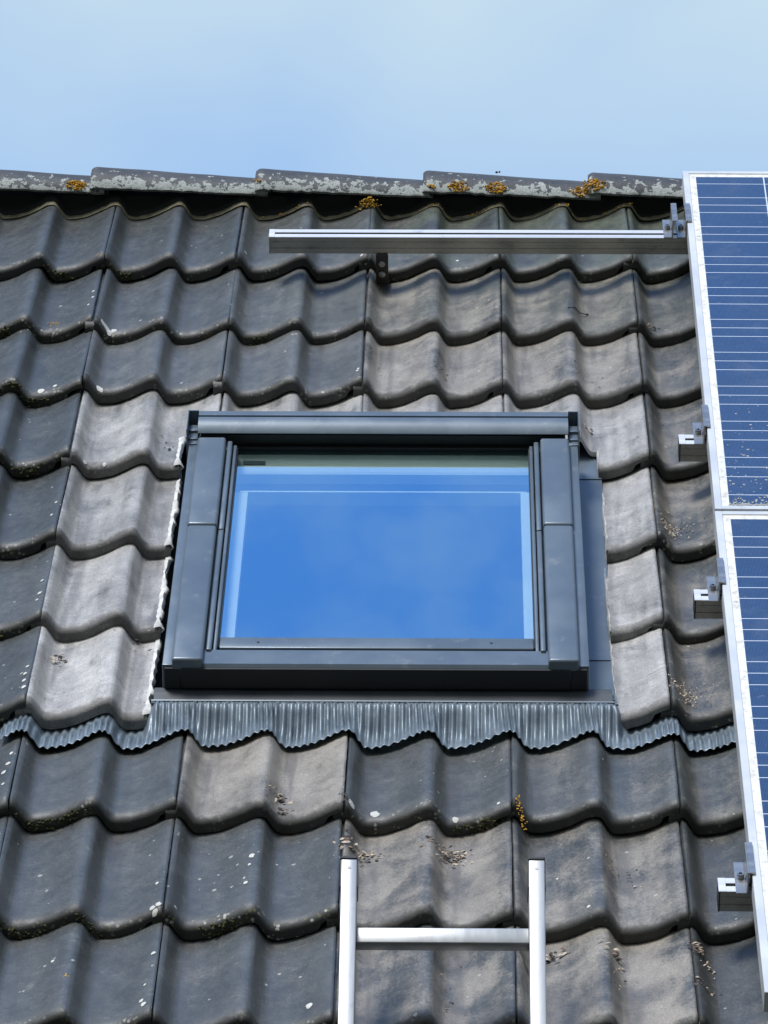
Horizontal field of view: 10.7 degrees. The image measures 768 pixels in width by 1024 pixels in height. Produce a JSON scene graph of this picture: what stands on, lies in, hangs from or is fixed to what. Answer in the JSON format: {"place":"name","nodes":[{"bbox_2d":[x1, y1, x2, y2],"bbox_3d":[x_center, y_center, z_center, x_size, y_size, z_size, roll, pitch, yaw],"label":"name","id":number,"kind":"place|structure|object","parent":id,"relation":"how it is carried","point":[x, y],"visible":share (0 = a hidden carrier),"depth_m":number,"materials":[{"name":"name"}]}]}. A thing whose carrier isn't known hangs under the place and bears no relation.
{"place":"outdoors","nodes":[
{"label":"outdoors","id":0,"kind":"place"},
{"bbox_2d":[0,0,767,181],"label":"sky","id":1,"kind":"structure","parent":0,"point":[573,90],"materials":[{"name":"blue"}]},
{"label":"ground","id":2,"kind":"structure","parent":0,"visible":0},
{"bbox_2d":[150,436,613,705],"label":"roof slope","id":3,"kind":"structure","parent":2,"relation":"on","point":[159,679],"depth_m":8.26,"materials":[{"name":"black fabric"}]},
{"bbox_2d":[0,815,7,854],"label":"roof tile","id":4,"kind":"object","parent":3,"relation":"on","point":[3,821],"visible":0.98,"depth_m":7.29,"materials":[{"name":"concrete"}]},
{"bbox_2d":[0,711,22,812],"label":"roof tile","id":5,"kind":"object","parent":3,"relation":"on","point":[10,744],"visible":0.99,"depth_m":7.48,"materials":[{"name":"concrete"}]},
{"bbox_2d":[0,625,41,721],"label":"roof tile","id":6,"kind":"object","parent":3,"relation":"on","point":[17,655],"visible":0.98,"depth_m":7.77,"materials":[{"name":"concrete"}]},
{"bbox_2d":[0,542,55,639],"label":"roof tile","id":7,"kind":"object","parent":3,"relation":"on","point":[23,582],"visible":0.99,"depth_m":8.05,"materials":[{"name":"concrete"}]},
{"bbox_2d":[0,461,70,559],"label":"roof tile","id":8,"kind":"object","parent":3,"relation":"on","point":[30,508],"visible":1,"depth_m":8.35,"materials":[{"name":"concrete"}]},
{"bbox_2d":[0,390,81,476],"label":"roof tile","id":9,"kind":"object","parent":3,"relation":"on","point":[35,441],"visible":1,"depth_m":8.62,"materials":[{"name":"concrete"}]},
{"bbox_2d":[0,328,92,407],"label":"roof tile","id":10,"kind":"object","parent":3,"relation":"on","point":[34,372],"visible":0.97,"depth_m":8.89,"materials":[{"name":"concrete"}]},
{"bbox_2d":[0,266,102,343],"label":"roof tile","id":11,"kind":"object","parent":3,"relation":"on","point":[42,305],"visible":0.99,"depth_m":9.17,"materials":[{"name":"concrete"}]},
{"bbox_2d":[0,205,116,280],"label":"roof tile","id":12,"kind":"object","parent":3,"relation":"on","point":[54,242],"visible":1,"depth_m":9.45,"materials":[{"name":"concrete"}]},
{"bbox_2d":[0,921,162,1023],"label":"roof tile","id":13,"kind":"object","parent":3,"relation":"on","point":[75,972],"visible":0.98,"depth_m":6.91,"materials":[{"name":"concrete"}]},
{"bbox_2d":[0,813,174,939],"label":"roof tile","id":14,"kind":"object","parent":3,"relation":"on","point":[96,876],"visible":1,"depth_m":7.17,"materials":[{"name":"concrete"}]},
{"bbox_2d":[0,723,184,831],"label":"roof tile","id":15,"kind":"object","parent":3,"relation":"on","point":[108,781],"visible":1,"depth_m":7.43,"materials":[{"name":"concrete"}]},
{"bbox_2d":[31,544,173,642],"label":"roof tile","id":16,"kind":"object","parent":3,"relation":"on","point":[126,588],"visible":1,"depth_m":8.03,"materials":[{"name":"concrete"}]},
{"bbox_2d":[46,463,181,559],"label":"roof tile","id":17,"kind":"object","parent":3,"relation":"on","point":[137,505],"visible":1,"depth_m":8.32,"materials":[{"name":"concrete"}]},
{"bbox_2d":[61,387,221,478],"bbox_3d":[-0.508,-0.184,8.680,0.318,0.087,0.401,0,29,1],"label":"roof tile","id":18,"kind":"object","parent":3,"relation":"on","point":[110,439],"visible":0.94,"depth_m":8.63,"materials":[{"name":"concrete"}]},
{"bbox_2d":[74,330,227,403],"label":"roof tile","id":19,"kind":"object","parent":3,"relation":"on","point":[165,366],"visible":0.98,"depth_m":8.88,"materials":[{"name":"concrete"}]},
{"bbox_2d":[85,265,235,344],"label":"roof tile","id":20,"kind":"object","parent":3,"relation":"on","point":[174,305],"visible":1,"depth_m":9.16,"materials":[{"name":"concrete"}]},
{"bbox_2d":[96,206,243,281],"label":"roof tile","id":21,"kind":"object","parent":3,"relation":"on","point":[183,243],"visible":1,"depth_m":9.44,"materials":[{"name":"concrete"}]},
{"bbox_2d":[145,921,335,1023],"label":"roof tile","id":22,"kind":"object","parent":3,"relation":"on","point":[250,973],"visible":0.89,"depth_m":6.91,"materials":[{"name":"concrete"}]},
{"bbox_2d":[153,815,341,939],"bbox_3d":[-0.236,0.622,7.214,0.319,0.087,0.408,0,29,1],"label":"roof tile","id":23,"kind":"object","parent":3,"relation":"on","point":[267,878],"visible":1,"depth_m":7.16,"materials":[{"name":"concrete"}]},
{"bbox_2d":[165,729,348,833],"bbox_3d":[-0.227,0.460,7.507,0.318,0.402,0.087,0,-61,1],"label":"roof tile","id":24,"kind":"object","parent":3,"relation":"on","point":[221,787],"visible":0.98,"depth_m":7.43,"materials":[{"name":"concrete"}]},
{"bbox_2d":[213,330,363,405],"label":"roof tile","id":25,"kind":"object","parent":3,"relation":"on","point":[305,369],"visible":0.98,"depth_m":8.87,"materials":[{"name":"concrete"}]},
{"bbox_2d":[220,389,362,411],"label":"roof tile","id":26,"kind":"object","parent":3,"relation":"on","point":[290,401],"visible":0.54,"depth_m":8.77,"materials":[{"name":"concrete"}]},
{"bbox_2d":[220,266,366,345],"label":"roof tile","id":27,"kind":"object","parent":3,"relation":"on","point":[308,305],"visible":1,"depth_m":9.15,"materials":[{"name":"concrete"}]},
{"bbox_2d":[228,206,370,280],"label":"roof tile","id":28,"kind":"object","parent":3,"relation":"on","point":[255,260],"visible":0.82,"depth_m":9.39,"materials":[{"name":"concrete"}]},
{"bbox_2d":[162,410,588,704],"bbox_3d":[-0.008,0.269,8.185,0.806,0.989,0.570,0,-61,1],"label":"roof window","id":29,"kind":"structure","parent":3,"relation":"attached to","point":[368,550],"depth_m":8.03,"materials":[{"name":"grey paint"}]},
{"bbox_2d":[0,444,735,751],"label":"window flashing","id":30,"kind":"object","parent":29,"relation":"attached to","point":[532,719],"depth_m":7.62,"materials":[{"name":"grey paint"}]},
{"bbox_2d":[15,623,162,729],"bbox_3d":[-0.555,0.291,7.813,0.258,0.087,0.401,0,29,1],"label":"roof tile","id":31,"kind":"object","parent":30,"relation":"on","point":[113,671],"visible":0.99,"depth_m":7.74,"materials":[{"name":"concrete"}]},
{"bbox_2d":[609,627,669,728],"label":"roof tile","id":32,"kind":"object","parent":30,"relation":"on","point":[640,680],"visible":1,"depth_m":7.73,"materials":[{"name":"concrete"}]},
{"bbox_2d":[323,922,515,1023],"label":"roof tile","id":33,"kind":"object","parent":3,"relation":"on","point":[401,986],"visible":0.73,"depth_m":6.88,"materials":[{"name":"concrete"}]},
{"bbox_2d":[50,307,721,1010],"bbox_3d":[0.003,0.181,7.979,1.279,2.642,0.074,0,-61,1],"label":"moss","id":34,"kind":"object","parent":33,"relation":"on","point":[458,855],"visible":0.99,"depth_m":7.26,"materials":[{"name":"plant"}]},
{"bbox_2d":[327,818,512,928],"bbox_3d":[0.066,0.623,7.211,0.318,0.087,0.402,0,29,1],"label":"roof tile","id":35,"kind":"object","parent":3,"relation":"on","point":[406,881],"visible":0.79,"depth_m":7.16,"materials":[{"name":"concrete"}]},
{"bbox_2d":[333,730,510,836],"bbox_3d":[0.073,0.466,7.500,0.319,0.407,0.087,1,-61,1],"label":"roof tile","id":36,"kind":"object","parent":3,"relation":"on","point":[423,775],"visible":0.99,"depth_m":7.42,"materials":[{"name":"concrete"}]},
{"bbox_2d":[353,330,501,407],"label":"roof tile","id":37,"kind":"object","parent":3,"relation":"on","point":[408,371],"visible":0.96,"depth_m":8.87,"materials":[{"name":"concrete"}]},
{"bbox_2d":[356,266,500,345],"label":"roof tile","id":38,"kind":"object","parent":3,"relation":"on","point":[465,312],"visible":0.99,"depth_m":9.14,"materials":[{"name":"concrete"}]},
{"bbox_2d":[376,254,388,284],"bbox_3d":[-0.003,-0.573,9.312,0.028,0.122,0.074,0,-61,1],"label":"roof hook","id":39,"kind":"object","parent":38,"relation":"attached to","point":[382,275],"visible":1,"depth_m":9.26,"materials":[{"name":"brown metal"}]},
{"bbox_2d":[359,206,498,281],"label":"roof tile","id":40,"kind":"object","parent":3,"relation":"on","point":[456,267],"visible":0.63,"depth_m":9.37,"materials":[{"name":"concrete"}]},
{"bbox_2d":[0,194,683,220],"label":"ridge seal","id":41,"kind":"object","parent":40,"relation":"on","point":[261,208],"visible":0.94,"depth_m":9.64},
{"bbox_2d":[0,170,109,194],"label":"ridge tile","id":42,"kind":"object","parent":41,"relation":"on","point":[14,182],"visible":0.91,"depth_m":9.64,"materials":[{"name":"concrete"}]},
{"bbox_2d":[90,167,270,196],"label":"ridge tile","id":43,"kind":"object","parent":41,"relation":"on","point":[121,181],"visible":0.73,"depth_m":9.63,"materials":[{"name":"concrete"}]},
{"bbox_2d":[253,169,433,197],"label":"ridge tile","id":44,"kind":"object","parent":41,"relation":"on","point":[285,183],"visible":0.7,"depth_m":9.62,"materials":[{"name":"concrete"}]},
{"bbox_2d":[422,170,600,199],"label":"ridge tile","id":45,"kind":"object","parent":41,"relation":"on","point":[439,183],"visible":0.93,"depth_m":9.61,"materials":[{"name":"concrete"}]},
{"bbox_2d":[582,172,682,198],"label":"ridge tile","id":46,"kind":"object","parent":41,"relation":"on","point":[605,184],"visible":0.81,"depth_m":9.61,"materials":[{"name":"concrete"}]},
{"bbox_2d":[362,392,502,411],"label":"roof tile","id":47,"kind":"object","parent":3,"relation":"on","point":[431,402],"visible":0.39,"depth_m":8.75,"materials":[{"name":"concrete"}]},
{"bbox_2d":[269,229,687,253],"bbox_3d":[0.452,-0.609,9.253,1.422,0.042,0.042,0,-61,1],"label":"mounting rail","id":48,"kind":"object","parent":3,"relation":"attached to","point":[342,241],"visible":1,"depth_m":9.24,"materials":[{"name":"metal"}]},
{"bbox_2d":[662,203,677,237],"bbox_3d":[0.645,-0.657,9.249,0.030,0.094,0.044,0,-61,1],"label":"end clamp","id":49,"kind":"object","parent":48,"relation":"on","point":[667,228],"visible":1,"depth_m":9.24,"materials":[{"name":"metal"}]},
{"bbox_2d":[676,203,691,237],"bbox_3d":[0.676,-0.657,9.248,0.031,0.094,0.044,0,-61,1],"label":"end clamp","id":50,"kind":"object","parent":48,"relation":"attached to","point":[681,227],"visible":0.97,"depth_m":9.24,"materials":[{"name":"metal"}]},
{"bbox_2d":[682,171,767,517],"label":"solar panel","id":51,"kind":"object","parent":48,"relation":"on","point":[727,235],"visible":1,"depth_m":8.76,"materials":[{"name":"blue glass"}]},
{"bbox_2d":[492,207,631,281],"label":"roof tile","id":52,"kind":"object","parent":3,"relation":"on","point":[582,267],"visible":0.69,"depth_m":9.36,"materials":[{"name":"concrete"}]},
{"bbox_2d":[492,267,636,345],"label":"roof tile","id":53,"kind":"object","parent":3,"relation":"on","point":[535,311],"visible":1,"depth_m":9.14,"materials":[{"name":"concrete"}]},
{"bbox_2d":[493,331,641,408],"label":"roof tile","id":54,"kind":"object","parent":3,"relation":"on","point":[540,374],"visible":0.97,"depth_m":8.86,"materials":[{"name":"concrete"}]},
{"bbox_2d":[502,393,648,479],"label":"roof tile","id":55,"kind":"object","parent":3,"relation":"on","point":[617,445],"visible":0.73,"depth_m":8.64,"materials":[{"name":"concrete"}]},
{"bbox_2d":[501,713,678,833],"bbox_3d":[0.371,0.472,7.479,0.318,0.090,0.454,0,29,1],"label":"roof tile","id":56,"kind":"object","parent":3,"relation":"on","point":[573,780],"visible":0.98,"depth_m":7.42,"materials":[{"name":"concrete"}]},
{"bbox_2d":[502,816,688,943],"bbox_3d":[0.365,0.627,7.207,0.318,0.087,0.402,0,29,1],"label":"roof tile","id":57,"kind":"object","parent":3,"relation":"on","point":[582,895],"visible":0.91,"depth_m":7.16,"materials":[{"name":"concrete"}]},
{"bbox_2d":[515,925,697,1023],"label":"roof tile","id":58,"kind":"object","parent":3,"relation":"on","point":[657,975],"visible":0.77,"depth_m":6.89,"materials":[{"name":"concrete"}]},
{"bbox_2d":[602,463,656,562],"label":"roof tile","id":59,"kind":"object","parent":3,"relation":"on","point":[628,516],"visible":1,"depth_m":8.31,"materials":[{"name":"concrete"}]},
{"bbox_2d":[604,546,662,642],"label":"roof tile","id":60,"kind":"object","parent":3,"relation":"on","point":[633,598],"visible":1,"depth_m":8.02,"materials":[{"name":"concrete"}]},
{"bbox_2d":[623,207,689,282],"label":"roof tile","id":61,"kind":"object","parent":3,"relation":"on","point":[653,268],"visible":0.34,"depth_m":9.33,"materials":[{"name":"concrete"}]},
{"bbox_2d":[628,268,695,346],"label":"roof tile","id":62,"kind":"object","parent":3,"relation":"on","point":[665,309],"visible":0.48,"depth_m":9.13,"materials":[{"name":"concrete"}]},
{"bbox_2d":[633,332,701,407],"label":"roof tile","id":63,"kind":"object","parent":3,"relation":"on","point":[671,376],"visible":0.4,"depth_m":8.86,"materials":[{"name":"concrete"}]},
{"bbox_2d":[640,393,708,479],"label":"roof tile","id":64,"kind":"object","parent":3,"relation":"on","point":[666,426],"visible":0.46,"depth_m":8.62,"materials":[{"name":"concrete"}]},
{"bbox_2d":[646,464,715,561],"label":"roof tile","id":65,"kind":"object","parent":3,"relation":"on","point":[683,500],"visible":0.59,"depth_m":8.31,"materials":[{"name":"concrete"}]},
{"bbox_2d":[653,546,724,643],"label":"roof tile","id":66,"kind":"object","parent":3,"relation":"on","point":[679,582],"visible":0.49,"depth_m":8.03,"materials":[{"name":"concrete"}]},
{"bbox_2d":[678,434,707,461],"bbox_3d":[0.874,-0.130,8.381,0.544,0.042,0.042,0,29,1],"label":"mounting rail","id":67,"kind":"object","parent":3,"relation":"attached to","point":[689,450],"visible":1,"depth_m":8.37,"materials":[{"name":"metal"}]},
{"bbox_2d":[692,405,709,444],"bbox_3d":[0.648,-0.178,8.382,0.031,0.094,0.044,0,-61,1],"label":"end clamp","id":68,"kind":"object","parent":67,"relation":"attached to","point":[699,432],"visible":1,"depth_m":8.38,"materials":[{"name":"metal"}]},
{"bbox_2d":[660,628,733,730],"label":"roof tile","id":69,"kind":"object","parent":3,"relation":"on","point":[707,662],"visible":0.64,"depth_m":7.73,"materials":[{"name":"concrete"}]},
{"bbox_2d":[668,733,743,834],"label":"roof tile","id":70,"kind":"object","parent":3,"relation":"on","point":[709,792],"visible":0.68,"depth_m":7.41,"materials":[{"name":"concrete"}]},
{"bbox_2d":[693,589,722,618],"bbox_3d":[0.864,0.177,7.826,0.544,0.042,0.042,0,29,1],"label":"mounting rail","id":71,"kind":"object","parent":3,"relation":"attached to","point":[704,607],"visible":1,"depth_m":7.82,"materials":[{"name":"metal"}]},
{"bbox_2d":[706,558,725,601],"bbox_3d":[0.634,0.130,7.825,0.031,0.094,0.044,0,-61,1],"label":"end clamp","id":72,"kind":"object","parent":71,"relation":"attached to","point":[713,585],"visible":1,"depth_m":7.82,"materials":[{"name":"metal"}]},
{"bbox_2d":[677,818,755,943],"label":"roof tile","id":73,"kind":"object","parent":3,"relation":"on","point":[709,860],"visible":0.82,"depth_m":7.16,"materials":[{"name":"concrete"}]},
{"bbox_2d":[689,926,767,1023],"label":"roof tile","id":74,"kind":"object","parent":3,"relation":"on","point":[735,982],"visible":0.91,"depth_m":6.90,"materials":[{"name":"concrete"}]},
{"bbox_2d":[717,878,752,911],"bbox_3d":[0.844,0.652,6.967,0.553,0.042,0.042,0,-61,1],"label":"mounting rail","id":75,"kind":"object","parent":3,"relation":"attached to","point":[729,898],"visible":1,"depth_m":6.96,"materials":[{"name":"metal"}]},
{"bbox_2d":[714,511,767,1011],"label":"solar panel","id":76,"kind":"object","parent":75,"relation":"on","point":[741,539],"visible":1,"depth_m":7.51,"materials":[{"name":"blue glass"}]},
{"bbox_2d":[733,842,755,893],"bbox_3d":[0.612,0.605,6.965,0.031,0.094,0.044,0,-61,1],"label":"end clamp","id":77,"kind":"object","parent":75,"relation":"attached to","point":[744,870],"visible":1,"depth_m":6.96,"materials":[{"name":"metal"}]},
{"bbox_2d":[338,856,546,1023],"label":"ladder","id":78,"kind":"object","parent":2,"relation":"on","point":[353,938],"visible":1,"depth_m":6.72,"materials":[{"name":"metal"}]}
]}

